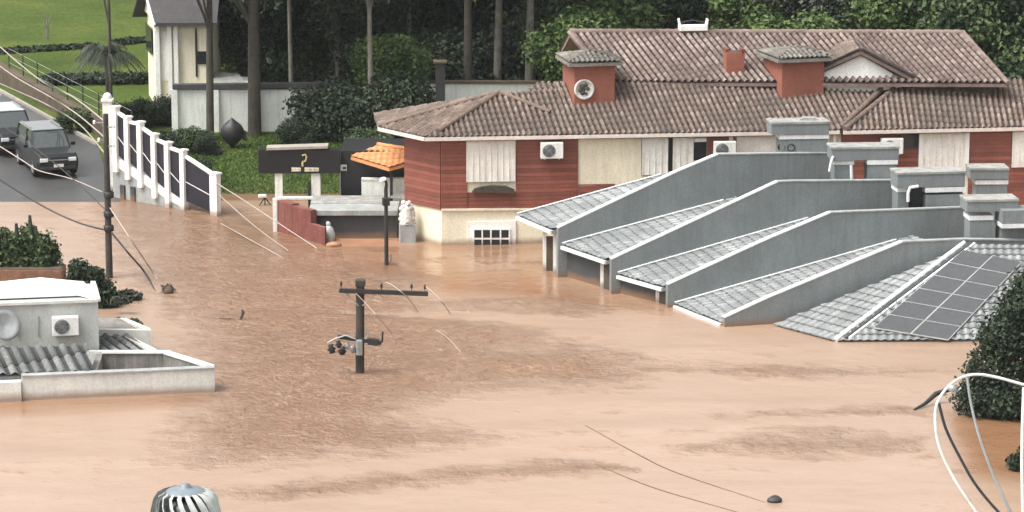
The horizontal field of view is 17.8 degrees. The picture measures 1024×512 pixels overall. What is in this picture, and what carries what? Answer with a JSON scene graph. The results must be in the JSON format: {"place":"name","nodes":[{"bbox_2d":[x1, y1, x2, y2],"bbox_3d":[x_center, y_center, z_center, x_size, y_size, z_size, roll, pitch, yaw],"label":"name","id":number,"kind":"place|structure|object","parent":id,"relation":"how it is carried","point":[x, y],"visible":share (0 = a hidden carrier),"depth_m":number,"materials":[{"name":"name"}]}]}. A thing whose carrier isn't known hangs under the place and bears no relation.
{"place":"outdoors","nodes":[
{"label":"outdoors","id":0,"kind":"place"},
{"bbox_2d":[0,93,120,201],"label":"road","id":1,"kind":"structure","parent":0,"point":[42,187],"depth_m":138.65,"materials":[{"name":"asphalt"}]},
{"bbox_2d":[0,101,28,150],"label":"parked car","id":2,"kind":"object","parent":1,"relation":"on","point":[13,114],"visible":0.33,"depth_m":144.33,"materials":[{"name":"paint"}]},
{"bbox_2d":[14,119,77,175],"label":"parked car","id":3,"kind":"object","parent":1,"relation":"on","point":[48,139],"visible":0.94,"depth_m":139.78,"materials":[{"name":"paint"}]},
{"bbox_2d":[0,88,98,144],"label":"kerb","id":4,"kind":"structure","parent":1,"relation":"on","point":[47,116],"depth_m":152.96,"materials":[{"name":"concrete"}]},
{"bbox_2d":[0,0,545,200],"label":"ground","id":5,"kind":"structure","parent":0,"point":[71,21],"depth_m":172.25,"materials":[{"name":"green plant"}]},
{"bbox_2d":[0,264,65,281],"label":"brick planter","id":6,"kind":"object","parent":5,"relation":"on","point":[9,273],"visible":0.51,"depth_m":117.90,"materials":[{"name":"brick"}]},
{"bbox_2d":[14,215,47,265],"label":"cactus","id":7,"kind":"object","parent":6,"relation":"on","point":[17,234],"visible":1,"depth_m":118.18,"materials":[{"name":"green plant"}]},
{"bbox_2d":[0,221,63,266],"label":"planter shrub","id":8,"kind":"object","parent":6,"relation":"in","point":[9,254],"visible":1,"depth_m":118.26,"materials":[{"name":"green plant"}]},
{"bbox_2d":[0,41,98,54],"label":"hedge","id":9,"kind":"object","parent":5,"relation":"on","point":[45,47],"visible":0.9,"depth_m":169.90,"materials":[{"name":"green plant"}]},
{"bbox_2d":[0,61,102,137],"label":"bank wall","id":10,"kind":"structure","parent":5,"relation":"on","point":[9,80],"depth_m":155.70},
{"bbox_2d":[8,47,132,120],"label":"wire fence","id":11,"kind":"object","parent":10,"relation":"on","point":[52,78],"visible":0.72,"depth_m":153.59,"materials":[{"name":"grey metal"}]},
{"bbox_2d":[53,106,91,131],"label":"shrub","id":12,"kind":"object","parent":5,"relation":"on","point":[62,121],"visible":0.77,"depth_m":148.47,"materials":[{"name":"green plant"}]},
{"bbox_2d":[62,257,121,308],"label":"bush","id":13,"kind":"object","parent":5,"relation":"on","point":[78,270],"visible":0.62,"depth_m":114.44,"materials":[{"name":"green plant"}]},
{"bbox_2d":[38,71,148,85],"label":"hedge","id":14,"kind":"object","parent":5,"relation":"on","point":[122,77],"visible":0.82,"depth_m":160.41,"materials":[{"name":"green plant"}]},
{"bbox_2d":[93,114,114,277],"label":"utility pole","id":15,"kind":"object","parent":5,"relation":"on","point":[108,213],"visible":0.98,"depth_m":118.93,"materials":[{"name":"grey metal"}]},
{"bbox_2d":[0,179,103,229],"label":"cable","id":16,"kind":"object","parent":15,"relation":"attached to","point":[10,186],"visible":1,"depth_m":120.88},
{"bbox_2d":[0,277,214,401],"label":"flat roof building","id":17,"kind":"structure","parent":5,"relation":"on","point":[103,357],"depth_m":103.86,"materials":[{"name":"grey concrete"}]},
{"bbox_2d":[0,310,20,339],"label":"satellite dish","id":18,"kind":"object","parent":17,"relation":"attached to","point":[10,325],"visible":1,"depth_m":103.91,"materials":[{"name":"grey metal"}]},
{"bbox_2d":[52,315,78,337],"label":"air conditioner","id":19,"kind":"object","parent":17,"relation":"attached to","point":[66,325],"visible":1,"depth_m":104.33,"materials":[{"name":"grey metal"}]},
{"bbox_2d":[101,92,113,189],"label":"gate post","id":20,"kind":"object","parent":5,"relation":"on","point":[107,100],"visible":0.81,"depth_m":136.03,"materials":[{"name":"white paint"}]},
{"bbox_2d":[67,42,148,92],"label":"palm tree","id":21,"kind":"object","parent":5,"relation":"on","point":[95,52],"visible":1,"depth_m":147.25,"materials":[{"name":"green plant"}]},
{"bbox_2d":[103,0,112,97],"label":"tall tree","id":22,"kind":"object","parent":5,"relation":"on","point":[108,15],"visible":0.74,"depth_m":146.92,"materials":[{"name":"plant"}]},
{"bbox_2d":[111,36,145,45],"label":"hedge","id":23,"kind":"object","parent":5,"relation":"on","point":[130,40],"visible":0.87,"depth_m":172.11,"materials":[{"name":"green plant"}]},
{"bbox_2d":[116,95,158,126],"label":"shrub","id":24,"kind":"object","parent":5,"relation":"on","point":[144,110],"visible":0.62,"depth_m":149.45,"materials":[{"name":"green plant"}]},
{"bbox_2d":[149,94,171,125],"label":"shrub","id":25,"kind":"object","parent":5,"relation":"on","point":[164,109],"visible":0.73,"depth_m":150.02,"materials":[{"name":"green plant"}]},
{"bbox_2d":[110,105,221,215],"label":"panel fence","id":26,"kind":"object","parent":5,"relation":"on","point":[149,167],"visible":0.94,"depth_m":133.29,"materials":[{"name":"white paint"}]},
{"bbox_2d":[159,128,188,148],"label":"shrub","id":27,"kind":"object","parent":5,"relation":"on","point":[178,143],"visible":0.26,"depth_m":141.96,"materials":[{"name":"green plant"}]},
{"bbox_2d":[132,0,223,102],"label":"white house","id":28,"kind":"structure","parent":5,"relation":"on","point":[176,39],"depth_m":153.23,"materials":[{"name":"paint"}]},
{"bbox_2d":[169,125,214,152],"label":"shrub","id":29,"kind":"object","parent":5,"relation":"on","point":[187,135],"visible":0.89,"depth_m":144.02,"materials":[{"name":"green plant"}]},
{"bbox_2d":[196,0,213,137],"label":"tall tree","id":30,"kind":"object","parent":5,"relation":"on","point":[207,15],"visible":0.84,"depth_m":146.12,"materials":[{"name":"brown plant"}]},
{"bbox_2d":[188,129,223,155],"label":"shrub","id":31,"kind":"object","parent":5,"relation":"on","point":[211,146],"visible":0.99,"depth_m":143.62,"materials":[{"name":"green plant"}]},
{"bbox_2d":[213,72,247,82],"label":"annexe","id":32,"kind":"structure","parent":5,"relation":"on","point":[220,77],"depth_m":153.63,"materials":[{"name":"paint"}]},
{"bbox_2d":[221,118,245,147],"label":"parasol","id":33,"kind":"object","parent":5,"relation":"on","point":[233,132],"visible":1,"depth_m":144.74,"materials":[{"name":"fabric"}]},
{"bbox_2d":[234,0,260,135],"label":"tall tree","id":34,"kind":"object","parent":5,"relation":"on","point":[251,15],"visible":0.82,"depth_m":147.22,"materials":[{"name":"brown plant"}]},
{"bbox_2d":[218,0,283,77],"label":"young tree","id":35,"kind":"object","parent":5,"relation":"on","point":[229,64],"visible":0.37,"depth_m":157.82,"materials":[{"name":"green plant"}]},
{"bbox_2d":[171,82,331,131],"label":"garden wall","id":36,"kind":"structure","parent":5,"relation":"on","point":[188,104],"depth_m":148.64,"materials":[{"name":"stone"}]},
{"bbox_2d":[218,0,326,88],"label":"tree","id":37,"kind":"object","parent":5,"relation":"on","point":[272,8],"visible":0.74,"depth_m":157.01,"materials":[{"name":"green plant"}]},
{"bbox_2d":[287,0,293,88],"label":"tall tree","id":38,"kind":"object","parent":5,"relation":"on","point":[290,59],"visible":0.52,"depth_m":153.08,"materials":[{"name":"brown plant"}]},
{"bbox_2d":[186,132,403,193],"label":"lawn grass","id":39,"kind":"structure","parent":5,"relation":"on","point":[259,143],"depth_m":139.78,"materials":[{"name":"plant"}]},
{"bbox_2d":[273,114,317,143],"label":"shrub","id":40,"kind":"object","parent":5,"relation":"on","point":[294,131],"visible":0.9,"depth_m":144.99,"materials":[{"name":"green plant"}]},
{"bbox_2d":[258,143,339,216],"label":"sign","id":41,"kind":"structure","parent":5,"relation":"on","point":[315,160],"depth_m":129.50,"materials":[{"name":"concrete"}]},
{"bbox_2d":[273,198,326,245],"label":"red wall","id":42,"kind":"structure","parent":5,"relation":"on","point":[298,219],"depth_m":126.96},
{"bbox_2d":[276,0,347,81],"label":"young tree","id":43,"kind":"object","parent":5,"relation":"on","point":[315,47],"visible":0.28,"depth_m":159.93,"materials":[{"name":"green plant"}]},
{"bbox_2d":[282,73,364,141],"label":"shrub","id":44,"kind":"object","parent":5,"relation":"on","point":[300,106],"visible":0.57,"depth_m":146.67,"materials":[{"name":"green plant"}]},
{"bbox_2d":[278,195,398,237],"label":"shed","id":45,"kind":"structure","parent":5,"relation":"on","point":[353,216],"depth_m":126.85,"materials":[{"name":"grey concrete"}]},
{"bbox_2d":[304,81,397,140],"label":"shrub","id":46,"kind":"object","parent":5,"relation":"on","point":[354,115],"visible":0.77,"depth_m":146.08,"materials":[{"name":"green plant"}]},
{"bbox_2d":[302,0,422,89],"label":"tree","id":47,"kind":"object","parent":5,"relation":"on","point":[350,17],"visible":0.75,"depth_m":155.99,"materials":[{"name":"green plant"}]},
{"bbox_2d":[341,126,393,138],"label":"shrub","id":48,"kind":"object","parent":5,"relation":"on","point":[357,133],"visible":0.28,"depth_m":142.71,"materials":[{"name":"green plant"}]},
{"bbox_2d":[366,0,372,92],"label":"tall tree","id":49,"kind":"object","parent":5,"relation":"on","point":[369,3],"visible":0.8,"depth_m":146.91,"materials":[{"name":"brown plant"}]},
{"bbox_2d":[339,139,403,194],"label":"garage","id":50,"kind":"structure","parent":5,"relation":"on","point":[351,177],"depth_m":130.21,"materials":[{"name":"grey concrete"}]},
{"bbox_2d":[327,279,427,373],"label":"utility pole","id":51,"kind":"object","parent":5,"relation":"on","point":[359,339],"visible":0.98,"depth_m":104.71,"materials":[{"name":"black metal"}]},
{"bbox_2d":[351,142,403,200],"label":"tiled awning","id":52,"kind":"object","parent":5,"relation":"on","point":[391,158],"visible":0.81,"depth_m":129.40,"materials":[{"name":"orange tile"}]},
{"bbox_2d":[309,0,453,59],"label":"tree","id":53,"kind":"object","parent":5,"relation":"on","point":[425,14],"visible":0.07,"depth_m":165.54,"materials":[{"name":"green plant"}]},
{"bbox_2d":[361,177,403,221],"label":"white wall","id":54,"kind":"structure","parent":5,"relation":"on","point":[373,186],"depth_m":129.59,"materials":[{"name":"paint"}]},
{"bbox_2d":[379,177,391,264],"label":"street lamp","id":55,"kind":"object","parent":5,"relation":"on","point":[385,201],"visible":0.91,"depth_m":121.48,"materials":[{"name":"black metal"}]},
{"bbox_2d":[344,33,439,99],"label":"young tree","id":56,"kind":"object","parent":5,"relation":"on","point":[396,54],"visible":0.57,"depth_m":150.41,"materials":[{"name":"green plant"}]},
{"bbox_2d":[350,69,434,135],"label":"shrub","id":57,"kind":"object","parent":5,"relation":"on","point":[410,95],"visible":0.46,"depth_m":146.54,"materials":[{"name":"green plant"}]},
{"bbox_2d":[398,200,416,242],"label":"stone ornament","id":58,"kind":"object","parent":5,"relation":"on","point":[407,226],"visible":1,"depth_m":125.83,"materials":[{"name":"stone"}]},
{"bbox_2d":[404,43,464,79],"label":"shrub","id":59,"kind":"object","parent":5,"relation":"on","point":[450,65],"visible":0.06,"depth_m":153.01,"materials":[{"name":"green plant"}]},
{"bbox_2d":[433,60,446,101],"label":"pillar","id":60,"kind":"structure","parent":5,"relation":"on","point":[439,80],"depth_m":144.20,"materials":[{"name":"concrete"}]},
{"bbox_2d":[383,0,509,46],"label":"tree","id":61,"kind":"object","parent":5,"relation":"on","point":[450,7],"visible":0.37,"depth_m":165.20,"materials":[{"name":"green plant"}]},
{"bbox_2d":[413,32,491,79],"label":"shrub","id":62,"kind":"object","parent":5,"relation":"on","point":[456,46],"visible":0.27,"depth_m":155.00,"materials":[{"name":"green plant"}]},
{"bbox_2d":[464,0,472,79],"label":"tall tree","id":63,"kind":"object","parent":5,"relation":"on","point":[468,39],"visible":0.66,"depth_m":153.00,"materials":[{"name":"brown plant"}]},
{"bbox_2d":[422,19,539,79],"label":"shrub","id":64,"kind":"object","parent":5,"relation":"on","point":[478,58],"visible":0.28,"depth_m":156.19,"materials":[{"name":"green plant"}]},
{"bbox_2d":[418,80,557,102],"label":"garden wall","id":65,"kind":"structure","parent":5,"relation":"on","point":[455,89],"depth_m":151.53,"materials":[{"name":"paint"}]},
{"bbox_2d":[440,0,543,37],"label":"tree","id":66,"kind":"object","parent":5,"relation":"on","point":[483,26],"visible":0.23,"depth_m":166.98,"materials":[{"name":"green plant"}]},
{"bbox_2d":[493,0,501,79],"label":"tall tree","id":67,"kind":"object","parent":5,"relation":"on","point":[497,67],"visible":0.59,"depth_m":155.00,"materials":[{"name":"brown plant"}]},
{"bbox_2d":[474,17,544,79],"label":"shrub","id":68,"kind":"object","parent":5,"relation":"on","point":[492,44],"visible":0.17,"depth_m":156.22,"materials":[{"name":"green plant"}]},
{"bbox_2d":[483,24,554,79],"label":"shrub","id":69,"kind":"object","parent":5,"relation":"on","point":[514,75],"visible":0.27,"depth_m":155.91,"materials":[{"name":"green plant"}]},
{"bbox_2d":[525,0,533,79],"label":"tall tree","id":70,"kind":"object","parent":5,"relation":"on","point":[529,73],"visible":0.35,"depth_m":153.94,"materials":[{"name":"brown plant"}]},
{"bbox_2d":[516,3,625,81],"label":"young tree","id":71,"kind":"object","parent":5,"relation":"on","point":[555,35],"visible":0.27,"depth_m":150.78,"materials":[{"name":"green plant"}]},
{"bbox_2d":[508,0,677,46],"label":"tree","id":72,"kind":"object","parent":5,"relation":"on","point":[553,5],"visible":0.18,"depth_m":155.83,"materials":[{"name":"green plant"}]},
{"bbox_2d":[569,0,669,28],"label":"young tree","id":73,"kind":"object","parent":5,"relation":"on","point":[650,20],"visible":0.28,"depth_m":154.86,"materials":[{"name":"green plant"}]},
{"bbox_2d":[516,152,830,276],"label":"townhouse","id":74,"kind":"structure","parent":5,"relation":"on","point":[713,177],"depth_m":120.64,"materials":[{"name":"grey concrete"}]},
{"bbox_2d":[766,116,829,151],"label":"chimney stack","id":75,"kind":"object","parent":74,"relation":"on","point":[806,134],"visible":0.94,"depth_m":121.53,"materials":[{"name":"concrete"}]},
{"bbox_2d":[651,0,713,28],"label":"tree","id":76,"kind":"object","parent":5,"relation":"on","point":[683,10],"visible":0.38,"depth_m":158.00,"materials":[{"name":"green plant"}]},
{"bbox_2d":[373,28,1023,244],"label":"red house","id":77,"kind":"structure","parent":5,"relation":"on","point":[618,106],"depth_m":126.60,"materials":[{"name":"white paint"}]},
{"bbox_2d":[466,140,514,182],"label":"window","id":78,"kind":"structure","parent":77,"relation":"in","point":[486,161],"depth_m":124.91,"materials":[{"name":"fabric"}]},
{"bbox_2d":[467,220,515,244],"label":"window","id":79,"kind":"structure","parent":77,"relation":"in","point":[478,232],"depth_m":125.49,"materials":[{"name":"white paint"}]},
{"bbox_2d":[540,141,562,159],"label":"air conditioner","id":80,"kind":"object","parent":77,"relation":"attached to","point":[552,150],"visible":1,"depth_m":124.71,"materials":[{"name":"grey metal"}]},
{"bbox_2d":[641,138,667,175],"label":"window","id":81,"kind":"structure","parent":77,"relation":"in","point":[654,151],"depth_m":125.52,"materials":[{"name":"fabric"}]},
{"bbox_2d":[672,137,692,170],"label":"window","id":82,"kind":"structure","parent":77,"relation":"in","point":[682,148],"depth_m":125.61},
{"bbox_2d":[677,18,708,30],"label":"roof tank","id":83,"kind":"object","parent":77,"relation":"on","point":[692,27],"visible":1,"depth_m":131.40,"materials":[{"name":"white paint"}]},
{"bbox_2d":[694,138,705,159],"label":"window","id":84,"kind":"structure","parent":77,"relation":"in","point":[699,143],"depth_m":125.71,"materials":[{"name":"grey glass"}]},
{"bbox_2d":[713,140,735,153],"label":"air conditioner","id":85,"kind":"object","parent":77,"relation":"attached to","point":[726,146],"visible":0.74,"depth_m":125.37,"materials":[{"name":"grey metal"}]},
{"bbox_2d":[898,134,918,148],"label":"window","id":86,"kind":"structure","parent":77,"relation":"in","point":[910,141],"depth_m":126.48,"materials":[{"name":"grey glass"}]},
{"bbox_2d":[923,133,965,169],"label":"window","id":87,"kind":"structure","parent":77,"relation":"in","point":[939,149],"depth_m":126.63,"materials":[{"name":"fabric"}]},
{"bbox_2d":[1011,131,1023,167],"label":"window","id":88,"kind":"structure","parent":77,"relation":"in","point":[1017,155],"depth_m":126.94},
{"bbox_2d":[695,0,797,28],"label":"young tree","id":89,"kind":"object","parent":5,"relation":"on","point":[717,8],"visible":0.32,"depth_m":157.27,"materials":[{"name":"green plant"}]},
{"bbox_2d":[560,179,962,293],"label":"townhouse","id":90,"kind":"structure","parent":5,"relation":"on","point":[601,259],"depth_m":118.09,"materials":[{"name":"grey concrete"}]},
{"bbox_2d":[826,142,899,178],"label":"chimney stack","id":91,"kind":"object","parent":90,"relation":"on","point":[880,159],"visible":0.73,"depth_m":119.15,"materials":[{"name":"concrete"}]},
{"bbox_2d":[616,206,964,307],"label":"townhouse","id":92,"kind":"structure","parent":5,"relation":"on","point":[668,282],"depth_m":115.92,"materials":[{"name":"grey concrete"}]},
{"bbox_2d":[890,166,965,207],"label":"chimney stack","id":93,"kind":"object","parent":92,"relation":"on","point":[942,186],"visible":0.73,"depth_m":117.14,"materials":[{"name":"concrete"}]},
{"bbox_2d":[749,9,848,29],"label":"young tree","id":94,"kind":"object","parent":5,"relation":"on","point":[812,21],"visible":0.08,"depth_m":148.74,"materials":[{"name":"green plant"}]},
{"bbox_2d":[740,0,871,28],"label":"tree","id":95,"kind":"object","parent":5,"relation":"on","point":[825,6],"visible":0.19,"depth_m":155.78,"materials":[{"name":"green plant"}]},
{"bbox_2d":[673,235,1023,326],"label":"townhouse","id":96,"kind":"structure","parent":5,"relation":"on","point":[780,296],"depth_m":112.98,"materials":[{"name":"grey concrete"}]},
{"bbox_2d":[960,194,1023,237],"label":"chimney stack","id":97,"kind":"object","parent":96,"relation":"on","point":[1007,209],"visible":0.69,"depth_m":114.31,"materials":[{"name":"concrete"}]},
{"bbox_2d":[827,0,928,29],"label":"young tree","id":98,"kind":"object","parent":5,"relation":"on","point":[875,16],"visible":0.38,"depth_m":154.33,"materials":[{"name":"green plant"}]},
{"bbox_2d":[862,0,923,29],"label":"tree","id":99,"kind":"object","parent":5,"relation":"on","point":[913,6],"visible":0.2,"depth_m":154.42,"materials":[{"name":"green plant"}]},
{"bbox_2d":[773,241,1023,341],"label":"solar roof house","id":100,"kind":"structure","parent":5,"relation":"on","point":[948,297],"depth_m":111.19,"materials":[{"name":"grey tile"}]},
{"bbox_2d":[909,0,1023,79],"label":"young tree","id":101,"kind":"object","parent":5,"relation":"on","point":[983,24],"visible":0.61,"depth_m":146.28,"materials":[{"name":"green plant"}]},
{"bbox_2d":[965,163,1008,237],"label":"chimney stack","id":102,"kind":"object","parent":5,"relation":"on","point":[988,178],"visible":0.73,"depth_m":121.63,"materials":[{"name":"concrete"}]},
{"bbox_3d":[0.000,12.454,30.640,16.000,17.050,11.000,0,12,0],"label":"lookout building","id":103,"kind":"object","parent":5,"relation":"on","visible":0},
{"bbox_2d":[150,483,220,511],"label":"turbine vent","id":104,"kind":"object","parent":103,"relation":"on","point":[185,497],"visible":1,"depth_m":33.05,"materials":[{"name":"grey metal"}]},
{"bbox_2d":[934,373,1023,511],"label":"hoop frame","id":105,"kind":"object","parent":103,"relation":"on","point":[950,387],"visible":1,"depth_m":31.06,"materials":[{"name":"white metal"}]},
{"bbox_2d":[327,239,404,246],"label":"mud bank","id":106,"kind":"structure","parent":0,"point":[360,242],"depth_m":125.73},
{"bbox_2d":[0,201,1021,511],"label":"flood water","id":107,"kind":"structure","parent":0,"point":[522,391],"depth_m":101.28,"materials":[{"name":"liquid"}]},
{"bbox_2d":[117,288,142,300],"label":"bush","id":108,"kind":"object","parent":107,"relation":"on","point":[134,295],"visible":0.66,"depth_m":115.84,"materials":[{"name":"green plant"}]},
{"bbox_2d":[943,267,1023,421],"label":"flooded tree","id":109,"kind":"object","parent":107,"relation":"in","point":[1000,352],"visible":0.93,"depth_m":99.23,"materials":[{"name":"green plant"}]},
{"bbox_2d":[1005,446,1019,471],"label":"bush","id":110,"kind":"object","parent":107,"relation":"on","point":[1012,464],"visible":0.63,"depth_m":93.49,"materials":[{"name":"green plant"}]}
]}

